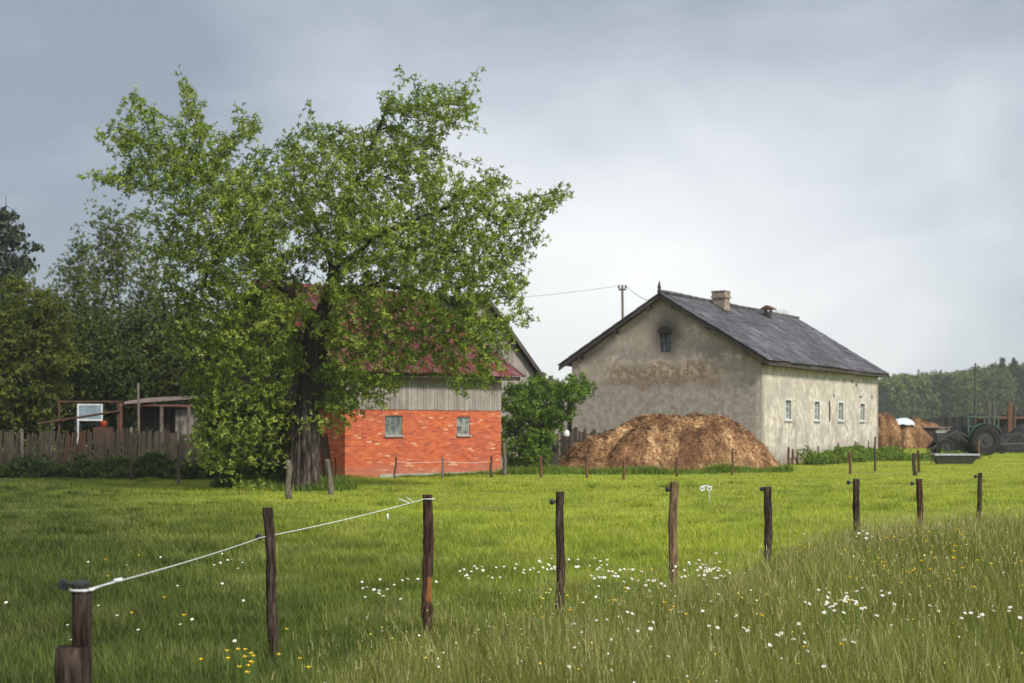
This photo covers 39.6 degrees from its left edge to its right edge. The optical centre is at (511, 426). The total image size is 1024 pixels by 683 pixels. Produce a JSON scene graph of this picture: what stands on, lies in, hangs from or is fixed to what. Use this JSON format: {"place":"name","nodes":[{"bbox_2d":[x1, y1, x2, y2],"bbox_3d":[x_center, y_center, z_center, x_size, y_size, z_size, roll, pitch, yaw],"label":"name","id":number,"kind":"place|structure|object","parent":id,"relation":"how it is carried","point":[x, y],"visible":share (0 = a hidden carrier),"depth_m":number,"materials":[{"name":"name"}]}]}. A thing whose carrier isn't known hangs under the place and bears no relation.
{"place":"outdoors","nodes":[
{"label":"outdoors","id":0,"kind":"place"},
{"bbox_2d":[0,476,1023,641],"bbox_3d":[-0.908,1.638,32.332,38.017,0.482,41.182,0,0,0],"label":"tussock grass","id":1,"kind":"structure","parent":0,"point":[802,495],"depth_m":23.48,"materials":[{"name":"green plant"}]},
{"bbox_2d":[0,428,1023,682],"bbox_3d":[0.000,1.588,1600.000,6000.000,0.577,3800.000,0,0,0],"label":"ground","id":2,"kind":"structure","parent":0,"point":[348,550],"depth_m":17.02,"materials":[{"name":"green plant"}]},
{"bbox_2d":[0,206,58,332],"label":"spruce","id":3,"kind":"object","parent":2,"relation":"on","point":[13,240],"visible":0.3,"depth_m":74.01,"materials":[{"name":"green plant"}]},
{"bbox_2d":[0,265,99,450],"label":"maple tree","id":4,"kind":"object","parent":2,"relation":"on","point":[33,344],"visible":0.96,"depth_m":56.35,"materials":[{"name":"green plant"}]},
{"bbox_2d":[6,223,111,445],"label":"birch tree","id":5,"kind":"object","parent":2,"relation":"on","point":[77,270],"visible":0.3,"depth_m":65.54,"materials":[{"name":"green plant"}]},
{"bbox_2d":[54,579,91,682],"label":"fence post","id":6,"kind":"object","parent":2,"relation":"on","point":[73,662],"visible":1,"depth_m":5.86,"materials":[{"name":"brown wood"}]},
{"bbox_2d":[69,497,434,592],"bbox_3d":[-1.746,0.742,9.303,1.088,0.270,6.837,0,0,9],"label":"fence rope","id":7,"kind":"object","parent":6,"relation":"attached to","point":[113,581],"visible":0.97,"depth_m":7.75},
{"bbox_2d":[37,401,120,446],"bbox_3d":[-16.430,0.400,53.951,3.154,2.799,0.187,0,0,0],"label":"pole frame","id":8,"kind":"object","parent":2,"relation":"on","point":[117,411],"visible":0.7,"depth_m":53.96,"materials":[{"name":"brown wood"}]},
{"bbox_2d":[77,404,102,445],"bbox_3d":[-16.320,-0.080,55.000,0.960,1.619,0.060,0,0,-6],"label":"old window sash","id":9,"kind":"object","parent":2,"relation":"on","point":[85,409],"visible":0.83,"depth_m":54.98,"materials":[{"name":"white paint"}]},
{"bbox_2d":[0,328,193,447],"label":"beech tree","id":10,"kind":"object","parent":2,"relation":"on","point":[65,426],"visible":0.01,"depth_m":69.05,"materials":[{"name":"green plant"}]},
{"bbox_2d":[93,427,113,451],"bbox_3d":[-15.079,0.902,52.500,0.600,1.795,0.600,0,0,0],"label":"crate stand","id":11,"kind":"object","parent":2,"relation":"on","point":[107,430],"visible":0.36,"depth_m":52.20,"materials":[{"name":"brown wood"}]},
{"bbox_2d":[100,419,106,426],"bbox_3d":[-15.079,-0.174,52.500,0.280,0.348,0.296,0,0,0],"label":"red tub","id":12,"kind":"object","parent":11,"relation":"on","point":[103,423],"visible":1,"depth_m":52.40,"materials":[{"name":"plastic"}]},
{"bbox_2d":[0,383,216,466],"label":"picket fence","id":13,"kind":"object","parent":2,"relation":"on","point":[135,443],"visible":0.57,"depth_m":50.06,"materials":[{"name":"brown wood"}]},
{"bbox_2d":[44,299,173,427],"bbox_3d":[-17.410,-1.745,59.950,5.244,7.149,4.532,0,0,-34],"label":"hazel tree","id":14,"kind":"object","parent":2,"relation":"on","point":[98,383],"visible":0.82,"depth_m":59.38,"materials":[{"name":"green plant"}]},
{"bbox_2d":[74,194,186,442],"bbox_3d":[-16.660,-4.071,61.844,5.124,11.933,4.824,0,0,-14],"label":"birch tree","id":15,"kind":"object","parent":2,"relation":"on","point":[116,246],"visible":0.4,"depth_m":61.52,"materials":[{"name":"green plant"}]},
{"bbox_2d":[130,462,132,480],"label":"stake","id":16,"kind":"object","parent":2,"relation":"on","point":[131,471],"visible":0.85,"depth_m":47.16,"materials":[{"name":"wood"}]},
{"bbox_2d":[116,395,206,449],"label":"garden shed","id":17,"kind":"structure","parent":2,"relation":"on","point":[170,418],"depth_m":56.08,"materials":[{"name":"wood"}]},
{"bbox_2d":[0,433,326,480],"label":"weeds","id":18,"kind":"object","parent":2,"relation":"on","point":[153,464],"visible":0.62,"depth_m":48.65,"materials":[{"name":"green plant"}]},
{"bbox_2d":[122,279,213,404],"bbox_3d":[-13.943,-2.200,61.129,6.297,8.101,4.410,0,0,-17],"label":"plum tree","id":19,"kind":"object","parent":2,"relation":"on","point":[174,360],"visible":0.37,"depth_m":60.22,"materials":[{"name":"green plant"}]},
{"bbox_2d":[177,458,180,484],"bbox_3d":[-10.441,1.444,44.502,0.146,0.956,0.120,0,0,0],"label":"stake","id":20,"kind":"object","parent":2,"relation":"on","point":[178,470],"visible":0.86,"depth_m":44.46,"materials":[{"name":"wood"}]},
{"bbox_2d":[189,385,293,487],"bbox_3d":[-7.681,0.512,42.001,3.098,3.514,3.057,0,0,39],"label":"elder shrub","id":21,"kind":"object","parent":2,"relation":"on","point":[246,471],"visible":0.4,"depth_m":41.50,"materials":[{"name":"green plant"}]},
{"bbox_2d":[256,507,279,656],"bbox_3d":[-1.935,1.292,11.299,0.204,1.305,0.099,0,0,0],"label":"fence post","id":22,"kind":"object","parent":2,"relation":"on","point":[272,617],"visible":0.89,"depth_m":11.27,"materials":[{"name":"brown wood"}]},
{"bbox_2d":[285,460,291,498],"bbox_3d":[-5.718,1.394,36.419,0.171,1.110,0.168,0,0,0],"label":"stake","id":23,"kind":"object","parent":2,"relation":"on","point":[288,493],"visible":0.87,"depth_m":36.37,"materials":[{"name":"grey wood"}]},
{"bbox_2d":[320,433,325,477],"bbox_3d":[-6.223,0.966,46.737,0.093,1.557,0.379,0,0,-38],"label":"leaning plank","id":24,"kind":"object","parent":2,"relation":"on","point":[322,458],"visible":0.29,"depth_m":46.73,"materials":[{"name":"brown wood"}]},
{"bbox_2d":[322,436,327,458],"bbox_3d":[-6.116,1.027,46.848,0.089,1.437,0.379,0,0,-43],"label":"leaning plank","id":25,"kind":"object","parent":2,"relation":"on","point":[325,447],"visible":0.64,"depth_m":46.89,"materials":[{"name":"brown wood"}]},
{"bbox_2d":[76,64,574,491],"bbox_3d":[-5.207,-4.110,40.676,14.052,12.614,7.443,0,0,0],"label":"fruit tree","id":26,"kind":"object","parent":2,"relation":"on","point":[323,328],"visible":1,"depth_m":39.74,"materials":[{"name":"green plant"}]},
{"bbox_2d":[324,433,333,476],"bbox_3d":[-6.042,0.971,46.977,0.428,1.552,0.086,0,0,43],"label":"leaning plank","id":27,"kind":"object","parent":2,"relation":"on","point":[327,446],"visible":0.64,"depth_m":47.00,"materials":[{"name":"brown wood"}]},
{"bbox_2d":[325,459,333,494],"bbox_3d":[-4.909,1.405,38.367,0.266,1.090,0.170,0,0,0],"label":"stake","id":28,"kind":"object","parent":2,"relation":"on","point":[329,476],"visible":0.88,"depth_m":38.31,"materials":[{"name":"wood"}]},
{"bbox_2d":[334,457,336,478],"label":"stake","id":29,"kind":"object","parent":2,"relation":"on","point":[335,467],"visible":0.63,"depth_m":44.74,"materials":[{"name":"brown wood"}]},
{"bbox_2d":[175,279,524,477],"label":"brick barn","id":30,"kind":"structure","parent":2,"relation":"on","point":[425,417],"depth_m":52.64,"materials":[{"name":"red brick"}]},
{"bbox_2d":[384,415,403,436],"bbox_3d":[-4.294,-0.030,51.527,0.880,0.780,0.180,0,0,-43],"label":"window","id":31,"kind":"structure","parent":30,"relation":"in","point":[393,423],"depth_m":51.56,"materials":[{"name":"grey glass"}]},
{"bbox_2d":[456,417,471,436],"bbox_3d":[-1.851,-0.015,53.841,0.740,0.750,0.180,0,0,-44],"label":"window","id":32,"kind":"structure","parent":30,"relation":"in","point":[462,422],"depth_m":53.87,"materials":[{"name":"glass"}]},
{"bbox_2d":[393,457,396,478],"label":"stake","id":33,"kind":"object","parent":2,"relation":"on","point":[395,467],"visible":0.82,"depth_m":49.43,"materials":[{"name":"brown wood"}]},
{"bbox_2d":[397,461,490,462],"bbox_3d":[-2.426,1.220,49.714,3.395,0.075,0.108,0,0,-7],"label":"fence string","id":34,"kind":"object","parent":33,"relation":"attached to","point":[440,461],"visible":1,"depth_m":49.67,"materials":[{"name":"white plastic"}]},
{"bbox_2d":[421,494,433,635],"bbox_3d":[-0.746,1.283,12.544,0.119,1.374,0.121,0,0,0],"label":"fence post","id":35,"kind":"object","parent":2,"relation":"on","point":[428,551],"visible":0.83,"depth_m":12.51,"materials":[{"name":"brown wood"}]},
{"bbox_2d":[435,482,955,507],"bbox_3d":[2.882,0.714,16.281,0.092,0.141,10.402,0,0,44],"label":"fence wire","id":36,"kind":"object","parent":35,"relation":"attached to","point":[641,496],"visible":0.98,"depth_m":14.60,"materials":[{"name":"grey metal"}]},
{"bbox_2d":[441,458,443,478],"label":"stake","id":37,"kind":"object","parent":2,"relation":"on","point":[442,475],"visible":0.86,"depth_m":49.73,"materials":[{"name":"wood"}]},
{"bbox_2d":[489,456,492,477],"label":"stake","id":38,"kind":"object","parent":2,"relation":"on","point":[490,470],"visible":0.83,"depth_m":50.63,"materials":[{"name":"brown wood"}]},
{"bbox_2d":[445,293,544,467],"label":"timber barn","id":39,"kind":"structure","parent":2,"relation":"on","point":[521,360],"depth_m":62.47,"materials":[{"name":"grey wood"}]},
{"bbox_2d":[503,443,506,475],"bbox_3d":[-0.264,1.239,52.004,0.166,1.315,0.160,0,0,0],"label":"stake","id":40,"kind":"object","parent":2,"relation":"on","point":[504,461],"visible":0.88,"depth_m":51.95,"materials":[{"name":"wood"}]},
{"bbox_2d":[0,455,1023,597],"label":"pasture grass","id":41,"kind":"structure","parent":2,"relation":"on","point":[980,463],"depth_m":38.38,"materials":[{"name":"green plant"}]},
{"bbox_2d":[237,460,796,491],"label":"rank grass","id":42,"kind":"structure","parent":2,"relation":"on","point":[617,470],"depth_m":53.54,"materials":[{"name":"green plant"}]},
{"bbox_2d":[539,456,542,476],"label":"stake","id":43,"kind":"object","parent":2,"relation":"on","point":[541,466],"visible":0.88,"depth_m":50.63,"materials":[{"name":"brown wood"}]},
{"bbox_2d":[501,370,597,468],"bbox_3d":[1.355,-0.055,57.328,4.297,4.499,3.432,0,0,0],"label":"green bush","id":44,"kind":"object","parent":2,"relation":"on","point":[528,443],"visible":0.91,"depth_m":56.99,"materials":[{"name":"green plant"}]},
{"bbox_2d":[535,378,571,454],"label":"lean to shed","id":45,"kind":"object","parent":2,"relation":"on","point":[568,426],"visible":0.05,"depth_m":70.08,"materials":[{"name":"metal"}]},
{"bbox_2d":[518,427,595,467],"bbox_3d":[2.595,0.892,61.605,4.737,1.820,0.080,0,0,-7],"label":"board fence","id":46,"kind":"object","parent":2,"relation":"on","point":[574,436],"visible":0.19,"depth_m":61.52,"materials":[{"name":"grey wood"}]},
{"bbox_2d":[549,491,565,615],"bbox_3d":[0.447,1.288,13.793,0.150,1.323,0.096,0,0,-25],"label":"fence post","id":47,"kind":"object","parent":2,"relation":"on","point":[560,552],"visible":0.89,"depth_m":13.77,"materials":[{"name":"black wood"}]},
{"bbox_2d":[585,454,588,477],"bbox_3d":[2.669,1.446,50.845,0.121,0.966,0.121,0,0,25],"label":"stake","id":48,"kind":"object","parent":2,"relation":"on","point":[586,468],"visible":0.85,"depth_m":50.80,"materials":[{"name":"brown wood"}]},
{"bbox_2d":[618,285,626,318],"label":"utility pole","id":49,"kind":"object","parent":2,"relation":"on","point":[622,289],"visible":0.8,"depth_m":83.95,"materials":[{"name":"metal"}]},
{"bbox_2d":[491,286,645,299],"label":"overhead line","id":50,"kind":"object","parent":49,"relation":"attached to","point":[584,290],"visible":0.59,"depth_m":81.35,"materials":[{"name":"metal"}]},
{"bbox_2d":[622,460,625,479],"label":"stake","id":51,"kind":"object","parent":2,"relation":"on","point":[624,470],"visible":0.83,"depth_m":49.25,"materials":[{"name":"brown wood"}]},
{"bbox_2d":[252,499,1023,682],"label":"meadow grass","id":52,"kind":"structure","parent":2,"relation":"on","point":[998,538],"depth_m":11.10,"materials":[{"name":"green plant"}]},
{"bbox_2d":[269,508,1023,682],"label":"tiny blossom","id":53,"kind":"object","parent":52,"relation":"on","point":[710,601],"visible":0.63,"depth_m":11.80,"materials":[{"name":"white plant"}]},
{"bbox_2d":[556,412,783,470],"bbox_3d":[6.635,0.636,59.947,9.860,2.589,6.106,0,0,0],"label":"straw heap","id":54,"kind":"object","parent":2,"relation":"on","point":[696,440],"visible":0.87,"depth_m":57.86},
{"bbox_2d":[665,481,677,591],"bbox_3d":[1.692,1.229,15.006,0.120,1.307,0.114,0,0,38],"label":"fence post","id":55,"kind":"object","parent":2,"relation":"on","point":[672,522],"visible":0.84,"depth_m":14.96,"materials":[{"name":"brown wood"}]},
{"bbox_2d":[675,457,677,476],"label":"stake","id":56,"kind":"object","parent":2,"relation":"on","point":[676,469],"visible":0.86,"depth_m":52.04,"materials":[{"name":"brown wood"}]},
{"bbox_2d":[699,485,711,499],"bbox_3d":[4.483,1.571,32.881,0.307,0.472,0.035,0,0,0],"label":"plastic stake","id":57,"kind":"object","parent":2,"relation":"on","point":[707,487],"visible":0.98,"depth_m":32.87,"materials":[{"name":"white paint"}]},
{"bbox_2d":[558,280,889,464],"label":"farmhouse","id":58,"kind":"object","parent":2,"relation":"on","point":[777,384],"visible":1,"depth_m":68.40,"materials":[{"name":"paint"}]},
{"bbox_2d":[660,333,670,351],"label":"window","id":59,"kind":"structure","parent":58,"relation":"in","point":[665,338],"depth_m":67.66,"materials":[{"name":"glass"}]},
{"bbox_2d":[784,399,792,421],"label":"window","id":60,"kind":"structure","parent":58,"relation":"in","point":[787,414],"depth_m":68.21,"materials":[{"name":"white paint"}]},
{"bbox_2d":[814,400,820,421],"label":"window","id":61,"kind":"structure","parent":58,"relation":"in","point":[816,414],"depth_m":71.89,"materials":[{"name":"white paint"}]},
{"bbox_2d":[838,401,844,421],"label":"window","id":62,"kind":"structure","parent":58,"relation":"in","point":[840,417],"depth_m":75.17,"materials":[{"name":"white paint"}]},
{"bbox_2d":[860,402,865,422],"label":"window","id":63,"kind":"structure","parent":58,"relation":"in","point":[861,404],"depth_m":78.44,"materials":[{"name":"white paint"}]},
{"bbox_2d":[731,448,733,474],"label":"stake","id":64,"kind":"object","parent":2,"relation":"on","point":[732,458],"visible":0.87,"depth_m":53.05,"materials":[{"name":"brown wood"}]},
{"bbox_2d":[760,487,772,566],"bbox_3d":[2.923,1.237,16.292,0.138,1.106,0.108,0,0,-30],"label":"fence post","id":65,"kind":"object","parent":2,"relation":"on","point":[768,533],"visible":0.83,"depth_m":16.26,"materials":[{"name":"black wood"}]},
{"bbox_2d":[787,447,789,464],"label":"stake","id":66,"kind":"object","parent":2,"relation":"on","point":[788,456],"visible":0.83,"depth_m":66.49,"materials":[{"name":"brown wood"}]},
{"bbox_2d":[791,449,793,464],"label":"stake","id":67,"kind":"object","parent":2,"relation":"on","point":[792,461],"visible":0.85,"depth_m":66.97,"materials":[{"name":"brown wood"}]},
{"bbox_2d":[796,452,798,464],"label":"stake","id":68,"kind":"object","parent":2,"relation":"on","point":[797,457],"visible":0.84,"depth_m":67.17,"materials":[{"name":"brown wood"}]},
{"bbox_2d":[848,451,851,474],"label":"stake","id":69,"kind":"object","parent":2,"relation":"on","point":[850,463],"visible":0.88,"depth_m":51.95,"materials":[{"name":"brown wood"}]},
{"bbox_2d":[846,479,859,543],"bbox_3d":[4.209,1.165,17.490,0.175,1.058,0.096,0,0,-18],"label":"fence post","id":70,"kind":"object","parent":2,"relation":"on","point":[856,501],"visible":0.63,"depth_m":17.46,"materials":[{"name":"black wood"}]},
{"bbox_2d":[874,437,875,470],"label":"stake","id":71,"kind":"object","parent":2,"relation":"on","point":[874,453],"visible":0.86,"depth_m":57.48,"materials":[{"name":"brown wood"}]},
{"bbox_2d":[790,443,990,464],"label":"nettles","id":72,"kind":"object","parent":2,"relation":"on","point":[839,454],"visible":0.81,"depth_m":72.02,"materials":[{"name":"green plant"}]},
{"bbox_2d":[878,412,903,449],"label":"straw stack","id":73,"kind":"object","parent":2,"relation":"on","point":[888,426],"visible":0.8,"depth_m":89.21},
{"bbox_2d":[912,453,916,475],"bbox_3d":[14.431,1.394,50.975,0.198,0.934,0.177,0,0,0],"label":"stake","id":74,"kind":"object","parent":2,"relation":"on","point":[914,469],"visible":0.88,"depth_m":50.91,"materials":[{"name":"wood"}]},
{"bbox_2d":[899,416,932,447],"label":"straw stack","id":75,"kind":"object","parent":2,"relation":"on","point":[916,435],"visible":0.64,"depth_m":90.99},
{"bbox_2d":[896,418,914,424],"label":"tarpaulin","id":76,"kind":"object","parent":75,"relation":"on","point":[904,421],"visible":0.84,"depth_m":91.25,"materials":[{"name":"white plastic"}]},
{"bbox_2d":[910,479,923,535],"bbox_3d":[5.354,1.185,18.799,0.188,1.003,0.105,0,0,0],"label":"fence post","id":77,"kind":"object","parent":2,"relation":"on","point":[919,493],"visible":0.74,"depth_m":18.77,"materials":[{"name":"brown wood"}]},
{"bbox_2d":[916,450,920,472],"bbox_3d":[16.143,1.419,56.417,0.194,1.029,0.141,0,0,0],"label":"stake","id":78,"kind":"object","parent":2,"relation":"on","point":[918,462],"visible":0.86,"depth_m":56.37,"materials":[{"name":"brown wood"}]},
{"bbox_2d":[909,418,943,428],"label":"straw stack","id":79,"kind":"object","parent":2,"relation":"on","point":[923,423],"visible":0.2,"depth_m":99.23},
{"bbox_2d":[923,427,950,437],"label":"yard shed","id":80,"kind":"structure","parent":2,"relation":"on","point":[930,431],"depth_m":97.00,"materials":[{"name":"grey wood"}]},
{"bbox_2d":[878,357,1023,418],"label":"wood","id":81,"kind":"object","parent":2,"relation":"on","point":[921,395],"visible":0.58,"depth_m":368.12,"materials":[{"name":"green plant"}]},
{"bbox_2d":[929,454,979,463],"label":"metal trough","id":82,"kind":"object","parent":2,"relation":"on","point":[954,458],"visible":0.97,"depth_m":66.64,"materials":[{"name":"grey metal"}]},
{"bbox_2d":[894,414,1023,435],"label":"silage clamp","id":83,"kind":"object","parent":2,"relation":"on","point":[946,421],"visible":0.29,"depth_m":117.91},
{"bbox_2d":[977,416,1023,418],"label":"plank pile","id":84,"kind":"object","parent":83,"relation":"on","point":[1017,417],"visible":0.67,"depth_m":117.30,"materials":[{"name":"brown wood"}]},
{"bbox_2d":[921,416,1002,455],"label":"tractor","id":85,"kind":"object","parent":2,"relation":"on","point":[967,437],"visible":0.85,"depth_m":83.95,"materials":[{"name":"paint"}]},
{"bbox_2d":[970,363,979,424],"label":"mast","id":86,"kind":"object","parent":2,"relation":"on","point":[975,407],"visible":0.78,"depth_m":99.95,"materials":[{"name":"metal"}]},
{"bbox_2d":[974,473,982,525],"bbox_3d":[6.553,1.173,20.001,0.124,1.060,0.078,0,0,0],"label":"fence post","id":87,"kind":"object","parent":2,"relation":"on","point":[979,495],"visible":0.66,"depth_m":19.98,"materials":[{"name":"black wood"}]},
{"bbox_2d":[977,440,979,459],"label":"stake","id":88,"kind":"object","parent":2,"relation":"on","point":[978,449],"visible":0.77,"depth_m":78.17,"materials":[{"name":"brown wood"}]},
{"bbox_2d":[951,424,1023,451],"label":"sheeted pile","id":89,"kind":"object","parent":2,"relation":"on","point":[1019,439],"visible":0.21,"depth_m":87.35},
{"bbox_2d":[987,401,989,425],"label":"upright timber","id":90,"kind":"object","parent":2,"relation":"on","point":[988,411],"visible":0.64,"depth_m":111.88,"materials":[{"name":"wood"}]},
{"bbox_2d":[992,403,995,428],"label":"upright timber","id":91,"kind":"object","parent":2,"relation":"on","point":[993,413],"visible":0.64,"depth_m":111.88,"materials":[{"name":"wood"}]},
{"bbox_2d":[1007,402,1012,433],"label":"upright timber","id":92,"kind":"object","parent":2,"relation":"on","point":[1009,416],"visible":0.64,"depth_m":111.88,"materials":[{"name":"brown wood"}]},
{"bbox_2d":[998,431,1023,453],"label":"hay tedder","id":93,"kind":"object","parent":2,"relation":"on","point":[1001,449],"visible":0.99,"depth_m":85.95,"materials":[{"name":"metal"}]},
{"bbox_2d":[1013,405,1015,428],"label":"upright timber","id":94,"kind":"object","parent":2,"relation":"on","point":[1014,416],"visible":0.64,"depth_m":111.88,"materials":[{"name":"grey wood"}]},
{"bbox_2d":[0,0,1023,427],"label":"sky","id":95,"kind":"structure","parent":0,"point":[854,169],"materials":[{"name":"grey"}]},
{"bbox_2d":[563,430,569,436],"bbox_3d":[2.312,0.278,60.900,0.315,0.300,0.316,0,0,0],"label":"plastic jug","id":96,"kind":"object","parent":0,"point":[566,433],"visible":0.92,"depth_m":60.78,"materials":[{"name":"white plastic"}]}
]}

